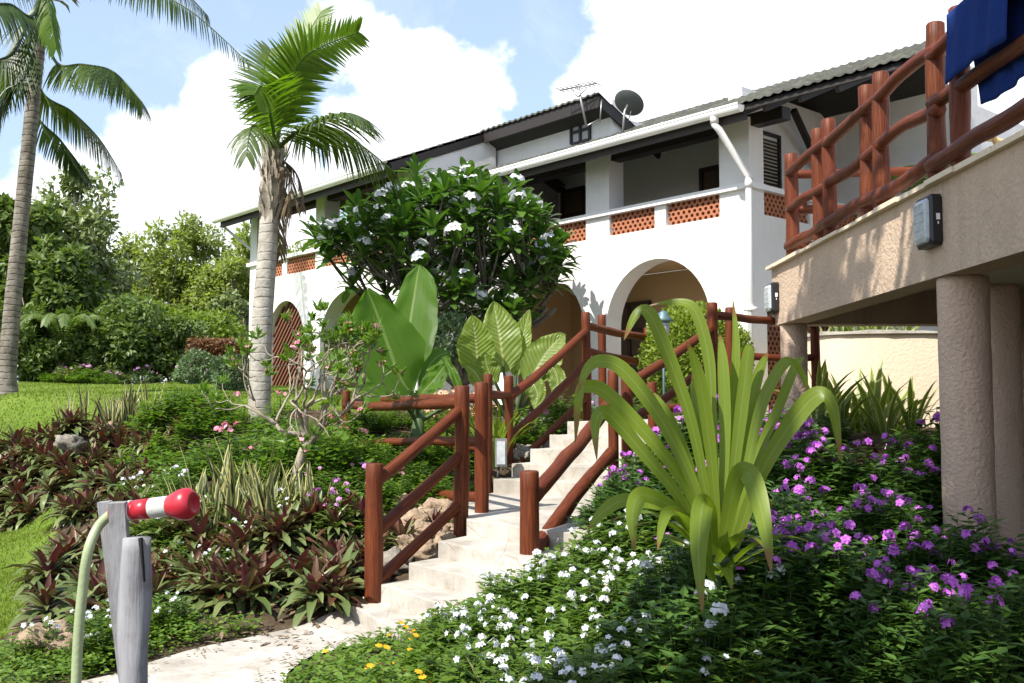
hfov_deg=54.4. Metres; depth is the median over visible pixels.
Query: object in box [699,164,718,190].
door
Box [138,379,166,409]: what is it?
snake plant
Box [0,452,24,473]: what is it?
rhoeo plant
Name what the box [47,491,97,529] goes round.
rhoeo plant
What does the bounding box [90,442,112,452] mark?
rhoeo plant
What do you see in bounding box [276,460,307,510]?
snake plant
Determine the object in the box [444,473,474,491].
green shrub
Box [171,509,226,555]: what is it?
rhoeo plant
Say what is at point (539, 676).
white periwinkle
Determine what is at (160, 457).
green shrub
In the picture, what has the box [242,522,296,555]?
rhoeo plant
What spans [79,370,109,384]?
border plant
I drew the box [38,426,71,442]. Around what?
rhoeo plant
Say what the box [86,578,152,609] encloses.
rhoeo plant
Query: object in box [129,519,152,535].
rhoeo plant
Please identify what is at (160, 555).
rhoeo plant
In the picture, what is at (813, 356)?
log railing
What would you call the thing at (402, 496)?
rock
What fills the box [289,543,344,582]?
rhoeo plant
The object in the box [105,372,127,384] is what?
border plant
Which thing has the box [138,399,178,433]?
rhoeo plant
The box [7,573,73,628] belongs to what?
rhoeo plant
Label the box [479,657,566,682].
white periwinkle
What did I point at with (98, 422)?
rhoeo plant
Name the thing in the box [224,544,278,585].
rhoeo plant
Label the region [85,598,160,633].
white periwinkle
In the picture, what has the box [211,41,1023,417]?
house
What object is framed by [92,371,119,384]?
border plant
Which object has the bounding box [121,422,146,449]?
rhoeo plant
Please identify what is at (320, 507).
rhoeo plant
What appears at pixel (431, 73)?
sky
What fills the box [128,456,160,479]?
rhoeo plant
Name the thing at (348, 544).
rhoeo plant
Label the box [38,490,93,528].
rhoeo plant
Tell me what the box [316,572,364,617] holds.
rhoeo plant
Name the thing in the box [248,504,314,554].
rhoeo plant
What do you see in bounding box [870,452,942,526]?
purple periwinkle
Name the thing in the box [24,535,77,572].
rhoeo plant
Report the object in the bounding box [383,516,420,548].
rhoeo plant
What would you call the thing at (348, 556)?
rhoeo plant
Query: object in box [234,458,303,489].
snake plant
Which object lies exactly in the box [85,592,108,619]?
rhoeo plant
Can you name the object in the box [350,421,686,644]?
garden steps
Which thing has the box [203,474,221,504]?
snake plant
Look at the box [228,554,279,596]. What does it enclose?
rhoeo plant
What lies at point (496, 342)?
elephant ear
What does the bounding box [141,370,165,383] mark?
border plant
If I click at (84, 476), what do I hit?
rhoeo plant
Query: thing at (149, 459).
green shrub
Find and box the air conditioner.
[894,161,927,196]
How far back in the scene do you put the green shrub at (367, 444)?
11.40 m
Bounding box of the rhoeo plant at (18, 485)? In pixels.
[0,477,35,510]
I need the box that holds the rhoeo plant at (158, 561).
[151,547,173,579]
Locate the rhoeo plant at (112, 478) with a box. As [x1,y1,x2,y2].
[93,466,126,496]
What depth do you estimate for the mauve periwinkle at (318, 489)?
9.48 m
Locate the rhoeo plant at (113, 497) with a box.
[83,489,132,520]
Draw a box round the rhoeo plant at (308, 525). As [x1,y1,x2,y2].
[277,496,340,541]
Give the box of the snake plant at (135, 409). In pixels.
[133,397,159,416]
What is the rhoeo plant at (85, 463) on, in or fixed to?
on the ground at (272, 623)
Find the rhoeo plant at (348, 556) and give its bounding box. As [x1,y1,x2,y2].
[312,542,363,595]
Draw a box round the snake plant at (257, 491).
[247,464,320,529]
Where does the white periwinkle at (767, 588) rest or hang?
on the ground at (272, 623)
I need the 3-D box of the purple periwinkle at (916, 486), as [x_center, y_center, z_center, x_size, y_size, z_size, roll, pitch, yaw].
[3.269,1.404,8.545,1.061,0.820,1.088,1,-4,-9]
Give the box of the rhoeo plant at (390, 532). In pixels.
[384,525,395,540]
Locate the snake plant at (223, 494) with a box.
[220,474,277,516]
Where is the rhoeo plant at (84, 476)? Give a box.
[62,469,94,496]
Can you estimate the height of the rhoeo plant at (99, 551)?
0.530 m
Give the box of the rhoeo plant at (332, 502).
[322,489,361,534]
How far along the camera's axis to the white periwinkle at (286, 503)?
9.21 m
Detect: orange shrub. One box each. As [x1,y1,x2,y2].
[422,390,453,432]
[424,390,471,435]
[445,393,474,433]
[470,392,502,428]
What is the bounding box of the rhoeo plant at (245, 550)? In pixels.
[206,541,271,587]
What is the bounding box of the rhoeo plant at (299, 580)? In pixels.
[282,546,363,610]
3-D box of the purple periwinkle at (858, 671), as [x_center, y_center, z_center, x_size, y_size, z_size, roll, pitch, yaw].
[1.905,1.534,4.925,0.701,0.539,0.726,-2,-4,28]
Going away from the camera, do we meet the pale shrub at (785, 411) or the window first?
the pale shrub at (785, 411)
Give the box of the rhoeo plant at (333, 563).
[308,555,358,590]
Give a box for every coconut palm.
[0,0,249,395]
[225,1,402,422]
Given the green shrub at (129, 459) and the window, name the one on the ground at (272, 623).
the green shrub at (129, 459)
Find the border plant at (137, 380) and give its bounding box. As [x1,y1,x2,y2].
[127,364,161,384]
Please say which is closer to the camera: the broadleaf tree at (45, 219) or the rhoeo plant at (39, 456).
the rhoeo plant at (39, 456)
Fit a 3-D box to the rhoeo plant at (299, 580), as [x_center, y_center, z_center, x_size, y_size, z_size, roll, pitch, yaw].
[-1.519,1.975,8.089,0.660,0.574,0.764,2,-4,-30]
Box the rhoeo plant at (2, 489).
[0,485,7,513]
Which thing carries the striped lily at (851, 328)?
on the retaining wall
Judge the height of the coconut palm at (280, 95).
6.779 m
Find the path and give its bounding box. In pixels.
[82,596,387,682]
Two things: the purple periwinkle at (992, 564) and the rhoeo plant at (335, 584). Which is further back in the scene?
the rhoeo plant at (335, 584)
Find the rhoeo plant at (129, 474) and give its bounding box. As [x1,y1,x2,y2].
[106,467,157,491]
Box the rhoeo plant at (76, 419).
[57,406,92,434]
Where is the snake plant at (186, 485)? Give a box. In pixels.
[174,441,239,515]
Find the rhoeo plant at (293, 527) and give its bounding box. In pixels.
[252,501,321,553]
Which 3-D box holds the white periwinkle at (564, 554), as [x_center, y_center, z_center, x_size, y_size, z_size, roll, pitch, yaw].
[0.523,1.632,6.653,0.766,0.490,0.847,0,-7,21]
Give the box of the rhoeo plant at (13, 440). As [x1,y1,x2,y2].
[0,436,25,455]
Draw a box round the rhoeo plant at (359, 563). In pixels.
[341,553,383,589]
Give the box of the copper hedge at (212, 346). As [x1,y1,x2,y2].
[184,335,248,381]
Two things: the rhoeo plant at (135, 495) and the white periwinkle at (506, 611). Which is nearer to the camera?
the white periwinkle at (506, 611)
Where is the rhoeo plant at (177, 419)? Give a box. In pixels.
[164,415,187,435]
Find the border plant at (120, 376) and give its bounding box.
[107,370,133,383]
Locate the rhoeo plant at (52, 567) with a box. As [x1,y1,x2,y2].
[8,544,74,598]
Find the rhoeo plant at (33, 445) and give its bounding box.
[2,436,46,459]
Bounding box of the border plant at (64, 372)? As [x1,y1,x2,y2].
[49,367,83,383]
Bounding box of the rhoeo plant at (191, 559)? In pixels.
[170,547,219,603]
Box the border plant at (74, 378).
[65,364,103,383]
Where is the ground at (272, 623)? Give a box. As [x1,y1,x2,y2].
[0,383,1009,682]
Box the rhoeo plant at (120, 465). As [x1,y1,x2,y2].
[105,460,134,486]
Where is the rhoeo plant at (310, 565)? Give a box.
[284,556,348,592]
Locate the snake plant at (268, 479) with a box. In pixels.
[214,433,291,497]
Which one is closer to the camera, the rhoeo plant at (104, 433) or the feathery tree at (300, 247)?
the rhoeo plant at (104, 433)
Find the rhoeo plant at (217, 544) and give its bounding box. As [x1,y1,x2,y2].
[186,530,240,562]
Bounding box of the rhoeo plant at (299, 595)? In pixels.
[273,555,353,626]
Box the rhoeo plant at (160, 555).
[151,547,189,579]
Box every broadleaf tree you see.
[0,192,73,309]
[0,233,112,379]
[31,161,154,313]
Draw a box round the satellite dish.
[615,89,643,131]
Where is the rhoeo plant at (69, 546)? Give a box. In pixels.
[28,533,82,567]
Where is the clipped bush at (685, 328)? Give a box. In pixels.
[634,300,754,403]
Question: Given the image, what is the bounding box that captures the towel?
[945,0,1023,104]
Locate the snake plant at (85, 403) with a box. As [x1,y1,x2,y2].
[76,384,100,423]
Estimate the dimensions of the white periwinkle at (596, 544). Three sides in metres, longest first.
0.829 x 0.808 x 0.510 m
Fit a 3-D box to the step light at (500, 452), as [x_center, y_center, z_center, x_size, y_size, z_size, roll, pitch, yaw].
[-0.126,1.458,11.310,0.135,0.710,0.100,0,-4,0]
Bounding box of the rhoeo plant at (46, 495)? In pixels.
[26,469,69,511]
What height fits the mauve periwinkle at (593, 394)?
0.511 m
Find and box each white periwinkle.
[0,616,66,672]
[47,631,114,673]
[55,605,148,667]
[64,609,111,648]
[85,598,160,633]
[106,470,152,497]
[134,483,158,492]
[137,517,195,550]
[142,464,203,498]
[147,469,169,488]
[149,604,178,640]
[150,589,204,637]
[157,540,200,566]
[167,493,225,541]
[184,545,230,577]
[214,518,252,551]
[273,488,298,510]
[275,501,301,522]
[395,603,460,662]
[401,599,470,644]
[404,598,503,671]
[409,625,499,682]
[417,640,521,682]
[420,603,497,648]
[432,612,543,673]
[435,607,485,648]
[436,603,542,660]
[456,569,556,624]
[458,593,493,608]
[462,614,545,652]
[473,593,545,637]
[475,628,572,682]
[478,571,522,593]
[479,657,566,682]
[481,569,552,609]
[489,585,533,616]
[493,650,591,682]
[495,572,549,603]
[496,638,588,680]
[505,548,564,595]
[514,655,591,682]
[515,557,597,623]
[516,543,599,604]
[523,646,629,682]
[529,594,608,651]
[530,629,618,674]
[533,564,635,635]
[533,579,632,650]
[536,612,627,668]
[542,548,633,602]
[546,536,627,589]
[547,644,645,682]
[551,520,651,573]
[555,555,603,579]
[561,509,656,568]
[567,559,627,587]
[582,560,728,668]
[583,543,658,579]
[591,546,655,605]
[591,625,663,676]
[593,579,770,681]
[595,596,804,682]
[596,560,640,615]
[606,539,747,632]
[608,605,682,663]
[608,613,694,682]
[616,551,688,608]
[627,538,762,609]
[636,549,681,577]
[643,612,792,682]
[658,590,830,682]
[660,638,766,682]
[664,530,834,649]
[667,574,820,680]
[713,571,843,682]
[721,562,853,671]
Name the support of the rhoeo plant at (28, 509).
on the ground at (272, 623)
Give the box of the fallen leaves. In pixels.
[86,613,369,682]
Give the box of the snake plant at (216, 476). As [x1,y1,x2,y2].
[202,458,262,494]
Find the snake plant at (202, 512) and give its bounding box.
[196,479,232,537]
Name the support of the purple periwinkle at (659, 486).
on the ground at (272, 623)
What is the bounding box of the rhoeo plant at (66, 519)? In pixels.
[49,495,86,528]
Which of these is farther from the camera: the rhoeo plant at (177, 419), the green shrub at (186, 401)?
the green shrub at (186, 401)
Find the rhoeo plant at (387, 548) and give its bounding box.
[354,531,398,553]
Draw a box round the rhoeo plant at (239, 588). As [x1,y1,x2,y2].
[194,558,283,620]
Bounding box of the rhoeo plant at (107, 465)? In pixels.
[83,460,124,491]
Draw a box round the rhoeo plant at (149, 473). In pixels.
[133,463,176,482]
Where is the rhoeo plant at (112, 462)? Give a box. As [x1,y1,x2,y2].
[93,451,130,469]
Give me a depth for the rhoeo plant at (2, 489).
13.69 m
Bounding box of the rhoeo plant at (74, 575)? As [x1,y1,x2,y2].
[57,563,92,596]
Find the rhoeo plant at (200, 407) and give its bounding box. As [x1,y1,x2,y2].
[181,403,219,426]
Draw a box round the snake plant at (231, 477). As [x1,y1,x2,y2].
[204,448,262,515]
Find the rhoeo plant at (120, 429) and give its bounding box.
[97,421,134,446]
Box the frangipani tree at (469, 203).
[292,154,582,393]
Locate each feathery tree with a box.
[103,216,201,377]
[134,210,236,377]
[186,221,250,331]
[242,236,315,324]
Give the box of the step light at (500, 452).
[495,438,506,478]
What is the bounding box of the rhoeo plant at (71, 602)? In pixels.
[52,581,104,623]
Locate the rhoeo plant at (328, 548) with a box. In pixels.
[311,534,354,560]
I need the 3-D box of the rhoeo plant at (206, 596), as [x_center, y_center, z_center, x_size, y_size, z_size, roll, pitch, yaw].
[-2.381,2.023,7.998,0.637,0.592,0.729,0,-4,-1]
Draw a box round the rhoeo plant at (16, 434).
[0,424,32,456]
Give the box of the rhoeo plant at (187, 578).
[165,561,212,597]
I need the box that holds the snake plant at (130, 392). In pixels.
[123,379,141,419]
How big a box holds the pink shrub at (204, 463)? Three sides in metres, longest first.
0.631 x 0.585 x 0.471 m
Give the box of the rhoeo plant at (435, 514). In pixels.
[422,507,451,522]
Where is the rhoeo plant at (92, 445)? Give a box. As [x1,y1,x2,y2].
[78,441,114,468]
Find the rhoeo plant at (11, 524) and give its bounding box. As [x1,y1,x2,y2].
[0,508,27,530]
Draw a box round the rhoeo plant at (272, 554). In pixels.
[252,549,286,580]
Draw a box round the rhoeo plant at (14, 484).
[2,479,27,503]
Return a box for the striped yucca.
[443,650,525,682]
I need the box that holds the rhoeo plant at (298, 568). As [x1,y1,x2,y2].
[262,548,321,601]
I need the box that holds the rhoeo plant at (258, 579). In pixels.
[223,568,280,613]
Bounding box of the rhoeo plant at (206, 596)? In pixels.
[173,554,239,614]
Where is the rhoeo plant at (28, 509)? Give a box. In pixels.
[0,488,48,530]
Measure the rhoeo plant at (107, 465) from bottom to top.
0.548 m
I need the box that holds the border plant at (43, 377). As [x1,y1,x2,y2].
[36,369,61,382]
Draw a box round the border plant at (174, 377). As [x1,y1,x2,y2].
[168,366,192,382]
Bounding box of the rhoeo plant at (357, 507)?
[342,495,383,537]
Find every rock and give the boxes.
[6,619,73,667]
[53,434,87,456]
[96,420,117,435]
[383,546,414,575]
[392,532,417,549]
[393,493,407,502]
[400,508,436,523]
[408,520,442,538]
[413,543,437,561]
[415,497,453,523]
[433,531,456,544]
[442,524,452,533]
[446,522,453,530]
[514,448,525,461]
[515,443,540,462]
[527,439,549,447]
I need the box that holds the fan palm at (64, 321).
[20,312,112,382]
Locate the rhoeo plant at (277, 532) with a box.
[246,502,316,557]
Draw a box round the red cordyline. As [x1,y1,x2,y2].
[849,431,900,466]
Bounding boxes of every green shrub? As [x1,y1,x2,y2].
[100,444,156,468]
[122,392,175,435]
[125,446,182,478]
[128,406,172,434]
[129,521,152,552]
[131,448,181,473]
[138,427,188,462]
[141,386,198,427]
[144,381,208,423]
[150,457,199,491]
[157,438,222,485]
[165,530,193,554]
[169,388,211,416]
[170,396,236,442]
[173,347,219,383]
[184,384,235,422]
[188,408,227,437]
[201,441,254,475]
[208,395,235,417]
[209,519,232,538]
[210,353,248,390]
[215,405,261,433]
[233,422,291,467]
[233,437,275,469]
[234,439,277,464]
[234,460,278,487]
[235,413,282,445]
[240,441,305,483]
[247,424,329,477]
[250,444,289,480]
[260,415,294,444]
[270,429,344,485]
[291,424,364,473]
[293,418,316,426]
[302,427,374,484]
[310,423,357,451]
[313,470,359,502]
[316,411,341,425]
[316,471,364,501]
[320,424,351,446]
[331,460,360,488]
[333,413,378,440]
[342,410,374,430]
[343,434,381,465]
[349,411,387,433]
[354,411,384,426]
[355,434,398,465]
[356,443,396,466]
[365,430,401,452]
[369,411,396,432]
[369,444,410,475]
[371,442,401,462]
[371,452,391,465]
[374,411,403,428]
[379,411,412,428]
[382,475,420,507]
[384,470,415,503]
[391,463,423,481]
[394,460,452,503]
[394,462,443,488]
[396,461,449,487]
[398,411,432,431]
[399,447,438,471]
[410,445,446,473]
[419,475,453,502]
[423,433,473,473]
[424,417,451,435]
[424,445,452,468]
[433,309,468,379]
[433,453,473,480]
[444,433,473,462]
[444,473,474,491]
[496,405,546,445]
[502,416,533,446]
[520,419,549,444]
[540,409,573,434]
[563,400,582,418]
[633,397,646,418]
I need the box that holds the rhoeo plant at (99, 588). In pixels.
[69,574,107,619]
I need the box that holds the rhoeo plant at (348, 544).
[309,537,362,558]
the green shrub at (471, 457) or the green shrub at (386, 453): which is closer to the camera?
the green shrub at (386, 453)
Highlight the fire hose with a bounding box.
[71,488,199,682]
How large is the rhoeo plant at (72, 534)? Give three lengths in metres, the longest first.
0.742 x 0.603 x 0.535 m
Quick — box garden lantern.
[658,310,673,393]
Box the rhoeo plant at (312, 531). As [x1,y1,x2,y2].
[299,494,340,546]
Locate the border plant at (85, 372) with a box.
[72,365,108,382]
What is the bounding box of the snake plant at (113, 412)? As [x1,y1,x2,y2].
[91,397,121,426]
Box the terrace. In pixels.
[494,415,765,429]
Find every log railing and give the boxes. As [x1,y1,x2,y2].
[342,382,488,512]
[364,385,469,603]
[483,312,591,492]
[520,370,633,554]
[589,314,650,418]
[636,302,718,450]
[718,307,819,396]
[784,5,1023,255]
[797,167,948,248]
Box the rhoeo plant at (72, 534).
[37,525,100,566]
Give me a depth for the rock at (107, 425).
14.44 m
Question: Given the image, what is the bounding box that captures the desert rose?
[193,297,419,488]
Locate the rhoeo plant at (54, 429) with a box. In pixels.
[26,417,72,455]
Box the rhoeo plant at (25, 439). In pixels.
[13,432,41,462]
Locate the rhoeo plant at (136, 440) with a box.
[118,428,149,454]
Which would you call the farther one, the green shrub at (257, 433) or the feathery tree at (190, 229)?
the feathery tree at (190, 229)
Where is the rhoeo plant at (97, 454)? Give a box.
[73,446,110,467]
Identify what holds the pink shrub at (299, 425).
on the ground at (272, 623)
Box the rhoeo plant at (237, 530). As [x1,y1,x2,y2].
[212,510,283,560]
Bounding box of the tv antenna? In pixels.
[556,81,601,126]
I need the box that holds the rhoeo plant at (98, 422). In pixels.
[84,413,118,443]
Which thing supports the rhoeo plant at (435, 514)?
on the ground at (272, 623)
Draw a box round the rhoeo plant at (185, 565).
[158,547,210,601]
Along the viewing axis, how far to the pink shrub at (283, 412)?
13.90 m
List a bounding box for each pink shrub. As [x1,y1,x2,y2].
[180,421,252,480]
[183,444,234,481]
[197,421,272,476]
[214,391,253,424]
[229,443,266,482]
[251,391,294,427]
[285,414,322,446]
[334,426,377,469]
[349,481,399,510]
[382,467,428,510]
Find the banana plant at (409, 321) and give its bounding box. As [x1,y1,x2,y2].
[315,265,462,436]
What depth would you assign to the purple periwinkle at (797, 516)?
6.33 m
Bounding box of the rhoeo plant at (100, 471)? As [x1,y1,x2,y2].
[85,467,114,494]
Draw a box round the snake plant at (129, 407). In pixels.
[113,390,144,421]
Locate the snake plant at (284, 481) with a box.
[246,465,312,493]
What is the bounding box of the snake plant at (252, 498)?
[237,475,292,507]
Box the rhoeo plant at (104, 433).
[83,421,129,453]
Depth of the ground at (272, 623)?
10.86 m
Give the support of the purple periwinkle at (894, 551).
on the ground at (272, 623)
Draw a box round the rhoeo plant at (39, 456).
[27,435,48,463]
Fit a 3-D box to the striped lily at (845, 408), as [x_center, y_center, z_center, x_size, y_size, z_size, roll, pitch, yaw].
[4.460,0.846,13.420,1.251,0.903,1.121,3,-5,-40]
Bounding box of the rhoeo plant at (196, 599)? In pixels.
[173,568,220,611]
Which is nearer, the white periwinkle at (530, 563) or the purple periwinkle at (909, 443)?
the white periwinkle at (530, 563)
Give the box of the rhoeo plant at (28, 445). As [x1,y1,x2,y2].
[10,439,44,468]
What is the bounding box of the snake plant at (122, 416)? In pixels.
[106,391,133,424]
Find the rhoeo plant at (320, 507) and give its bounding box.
[295,490,342,540]
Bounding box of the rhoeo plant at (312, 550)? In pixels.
[275,546,332,594]
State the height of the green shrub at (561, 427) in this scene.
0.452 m
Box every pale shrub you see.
[780,402,805,421]
[811,424,833,443]
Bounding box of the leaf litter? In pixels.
[2,406,877,648]
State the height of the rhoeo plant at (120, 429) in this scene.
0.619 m
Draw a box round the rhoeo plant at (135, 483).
[112,473,151,491]
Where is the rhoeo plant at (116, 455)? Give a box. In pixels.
[102,450,134,465]
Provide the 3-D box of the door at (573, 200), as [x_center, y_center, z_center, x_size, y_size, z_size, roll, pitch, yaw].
[1.361,-2.421,22.073,0.070,1.970,0.750,3,-5,-41]
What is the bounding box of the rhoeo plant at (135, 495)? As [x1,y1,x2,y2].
[121,484,159,500]
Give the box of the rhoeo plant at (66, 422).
[47,408,92,436]
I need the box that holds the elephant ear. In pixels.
[456,301,565,421]
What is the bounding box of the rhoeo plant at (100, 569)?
[36,558,104,617]
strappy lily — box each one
[451,398,532,466]
[469,403,524,437]
[471,400,530,442]
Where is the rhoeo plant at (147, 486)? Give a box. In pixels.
[136,481,164,493]
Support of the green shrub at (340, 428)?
on the ground at (272, 623)
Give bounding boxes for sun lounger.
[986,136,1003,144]
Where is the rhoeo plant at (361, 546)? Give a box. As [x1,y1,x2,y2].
[349,536,364,564]
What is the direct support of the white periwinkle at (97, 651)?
on the ground at (272, 623)
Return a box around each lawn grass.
[0,381,365,441]
[0,489,78,638]
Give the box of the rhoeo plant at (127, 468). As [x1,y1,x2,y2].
[116,465,135,480]
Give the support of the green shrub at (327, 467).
on the ground at (272, 623)
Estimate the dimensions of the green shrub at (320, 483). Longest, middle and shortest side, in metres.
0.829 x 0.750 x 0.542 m
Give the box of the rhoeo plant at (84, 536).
[70,528,100,555]
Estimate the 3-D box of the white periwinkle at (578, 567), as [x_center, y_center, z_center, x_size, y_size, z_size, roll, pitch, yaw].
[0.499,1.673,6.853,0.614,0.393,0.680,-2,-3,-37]
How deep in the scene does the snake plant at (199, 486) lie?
9.66 m
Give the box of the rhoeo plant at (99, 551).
[67,523,103,565]
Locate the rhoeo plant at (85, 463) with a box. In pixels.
[69,455,103,482]
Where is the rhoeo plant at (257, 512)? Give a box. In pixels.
[238,496,278,535]
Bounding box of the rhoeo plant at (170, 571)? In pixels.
[155,554,182,595]
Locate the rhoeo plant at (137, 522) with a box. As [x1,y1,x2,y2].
[130,520,150,535]
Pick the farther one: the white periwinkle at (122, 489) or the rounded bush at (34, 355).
the rounded bush at (34, 355)
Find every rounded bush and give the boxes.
[0,296,17,378]
[0,307,91,382]
[45,322,139,373]
[86,292,213,383]
[123,292,204,378]
[178,307,248,366]
[205,287,248,378]
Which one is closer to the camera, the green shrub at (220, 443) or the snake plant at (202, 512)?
the snake plant at (202, 512)
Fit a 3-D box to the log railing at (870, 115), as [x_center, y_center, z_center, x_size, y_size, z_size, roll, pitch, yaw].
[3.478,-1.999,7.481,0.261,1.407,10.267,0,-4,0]
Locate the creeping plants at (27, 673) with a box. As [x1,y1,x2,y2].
[0,609,263,682]
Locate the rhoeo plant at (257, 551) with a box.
[241,549,272,575]
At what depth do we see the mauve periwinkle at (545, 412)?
13.45 m
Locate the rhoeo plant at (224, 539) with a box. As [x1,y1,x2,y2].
[213,525,269,565]
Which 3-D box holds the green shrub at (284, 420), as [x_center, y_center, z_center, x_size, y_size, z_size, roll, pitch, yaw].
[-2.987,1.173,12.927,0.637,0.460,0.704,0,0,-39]
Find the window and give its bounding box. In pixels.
[569,121,591,144]
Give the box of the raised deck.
[765,129,1023,561]
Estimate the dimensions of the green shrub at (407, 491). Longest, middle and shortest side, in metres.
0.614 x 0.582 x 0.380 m
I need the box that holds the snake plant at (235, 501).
[210,474,264,522]
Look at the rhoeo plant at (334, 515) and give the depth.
9.04 m
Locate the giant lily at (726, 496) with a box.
[574,299,840,612]
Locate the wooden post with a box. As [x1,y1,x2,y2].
[97,500,151,682]
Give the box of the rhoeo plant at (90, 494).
[60,483,108,518]
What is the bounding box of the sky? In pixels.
[0,0,1023,382]
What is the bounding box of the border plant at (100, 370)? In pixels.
[84,365,109,383]
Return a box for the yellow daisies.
[322,586,754,682]
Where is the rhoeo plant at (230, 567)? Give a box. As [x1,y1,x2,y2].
[185,552,263,610]
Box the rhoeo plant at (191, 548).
[174,535,216,578]
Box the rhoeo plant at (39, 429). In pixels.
[17,421,48,445]
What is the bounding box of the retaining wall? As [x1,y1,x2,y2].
[807,330,939,426]
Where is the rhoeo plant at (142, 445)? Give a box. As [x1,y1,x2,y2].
[132,426,167,454]
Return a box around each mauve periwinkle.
[301,466,332,493]
[307,487,351,527]
[311,490,364,536]
[321,477,363,507]
[341,463,365,496]
[341,485,388,513]
[354,462,393,495]
[522,409,566,441]
[537,396,569,426]
[552,389,592,418]
[582,393,596,414]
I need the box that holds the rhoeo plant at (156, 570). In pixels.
[90,559,175,590]
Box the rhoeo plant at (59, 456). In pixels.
[34,447,83,480]
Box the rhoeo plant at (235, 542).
[207,531,257,558]
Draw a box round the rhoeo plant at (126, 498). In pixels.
[93,486,138,521]
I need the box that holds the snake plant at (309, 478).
[294,460,332,504]
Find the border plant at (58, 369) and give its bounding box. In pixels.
[43,366,75,382]
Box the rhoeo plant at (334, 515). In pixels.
[309,503,360,543]
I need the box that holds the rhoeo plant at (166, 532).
[137,517,193,556]
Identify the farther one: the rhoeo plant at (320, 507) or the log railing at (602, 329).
the log railing at (602, 329)
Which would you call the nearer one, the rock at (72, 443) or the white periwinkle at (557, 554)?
the white periwinkle at (557, 554)
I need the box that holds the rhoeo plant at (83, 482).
[61,465,107,500]
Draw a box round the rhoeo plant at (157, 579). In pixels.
[152,565,182,604]
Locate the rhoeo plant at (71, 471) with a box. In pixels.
[47,455,94,493]
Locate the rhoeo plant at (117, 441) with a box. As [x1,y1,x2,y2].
[102,430,135,457]
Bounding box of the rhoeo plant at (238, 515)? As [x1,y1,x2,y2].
[217,498,263,539]
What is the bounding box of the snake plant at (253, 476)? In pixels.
[239,466,292,493]
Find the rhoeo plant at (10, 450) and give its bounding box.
[1,444,26,473]
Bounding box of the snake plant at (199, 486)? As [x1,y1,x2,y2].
[151,468,212,503]
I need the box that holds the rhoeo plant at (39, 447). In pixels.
[18,439,74,478]
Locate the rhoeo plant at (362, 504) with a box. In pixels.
[338,496,388,536]
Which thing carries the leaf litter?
on the ground at (272, 623)
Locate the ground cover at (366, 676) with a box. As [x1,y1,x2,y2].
[278,591,777,682]
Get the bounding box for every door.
[560,185,585,218]
[621,300,651,410]
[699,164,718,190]
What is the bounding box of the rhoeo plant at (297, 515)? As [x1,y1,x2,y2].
[274,502,320,545]
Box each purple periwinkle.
[567,465,658,541]
[582,473,631,510]
[587,464,661,528]
[601,450,667,489]
[624,468,697,552]
[627,416,703,475]
[629,405,718,468]
[629,476,698,554]
[633,445,696,487]
[647,530,685,573]
[670,512,775,558]
[674,394,767,459]
[684,428,806,495]
[692,416,718,468]
[705,445,784,498]
[723,536,832,625]
[733,518,813,615]
[745,509,833,546]
[747,514,809,544]
[749,480,830,542]
[754,528,866,639]
[758,410,836,462]
[762,404,855,480]
[765,454,825,522]
[766,457,841,521]
[771,474,840,529]
[773,418,872,505]
[774,429,860,512]
[774,517,875,577]
[780,515,856,568]
[783,535,872,634]
[795,540,914,636]
[806,407,857,442]
[807,495,898,555]
[808,438,913,513]
[817,565,967,682]
[820,596,953,682]
[821,458,898,516]
[826,560,959,672]
[829,482,940,555]
[832,498,923,561]
[837,531,909,586]
[839,497,926,563]
[846,484,945,539]
[853,531,953,611]
[868,433,941,504]
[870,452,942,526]
[872,458,942,541]
[878,407,940,482]
[878,516,989,610]
[879,575,1023,682]
[892,454,942,524]
[896,429,941,508]
[898,558,1011,637]
[901,505,1023,613]
[950,536,1023,612]
[969,538,1023,617]
[973,558,1023,626]
[973,571,1023,680]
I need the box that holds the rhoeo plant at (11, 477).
[0,461,39,485]
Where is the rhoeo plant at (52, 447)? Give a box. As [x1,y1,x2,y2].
[26,439,75,477]
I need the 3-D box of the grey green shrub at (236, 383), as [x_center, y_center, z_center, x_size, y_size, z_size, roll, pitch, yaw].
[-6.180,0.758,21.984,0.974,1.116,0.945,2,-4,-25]
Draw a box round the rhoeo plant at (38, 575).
[2,542,78,591]
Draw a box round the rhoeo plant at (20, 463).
[0,455,24,483]
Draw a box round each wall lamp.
[764,282,778,313]
[913,194,942,249]
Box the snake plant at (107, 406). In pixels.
[95,392,118,413]
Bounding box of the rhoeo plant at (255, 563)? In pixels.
[211,550,301,605]
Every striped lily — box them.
[762,357,867,426]
[763,358,868,418]
[808,359,861,429]
[823,373,872,432]
[828,326,864,331]
[828,372,865,420]
[833,326,875,330]
[836,358,913,433]
[850,366,880,432]
[851,371,918,434]
[860,326,897,329]
[881,376,938,433]
[882,371,938,432]
[890,326,919,330]
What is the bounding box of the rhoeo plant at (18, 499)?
[0,483,38,516]
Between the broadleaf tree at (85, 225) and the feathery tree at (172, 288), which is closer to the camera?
the broadleaf tree at (85, 225)
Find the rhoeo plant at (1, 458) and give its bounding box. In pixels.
[0,452,14,485]
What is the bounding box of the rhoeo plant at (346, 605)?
[285,563,367,622]
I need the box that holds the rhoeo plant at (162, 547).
[152,500,214,557]
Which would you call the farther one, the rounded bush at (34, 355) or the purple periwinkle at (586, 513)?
the rounded bush at (34, 355)
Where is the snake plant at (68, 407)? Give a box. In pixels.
[48,392,75,421]
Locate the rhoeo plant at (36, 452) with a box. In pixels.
[26,438,52,464]

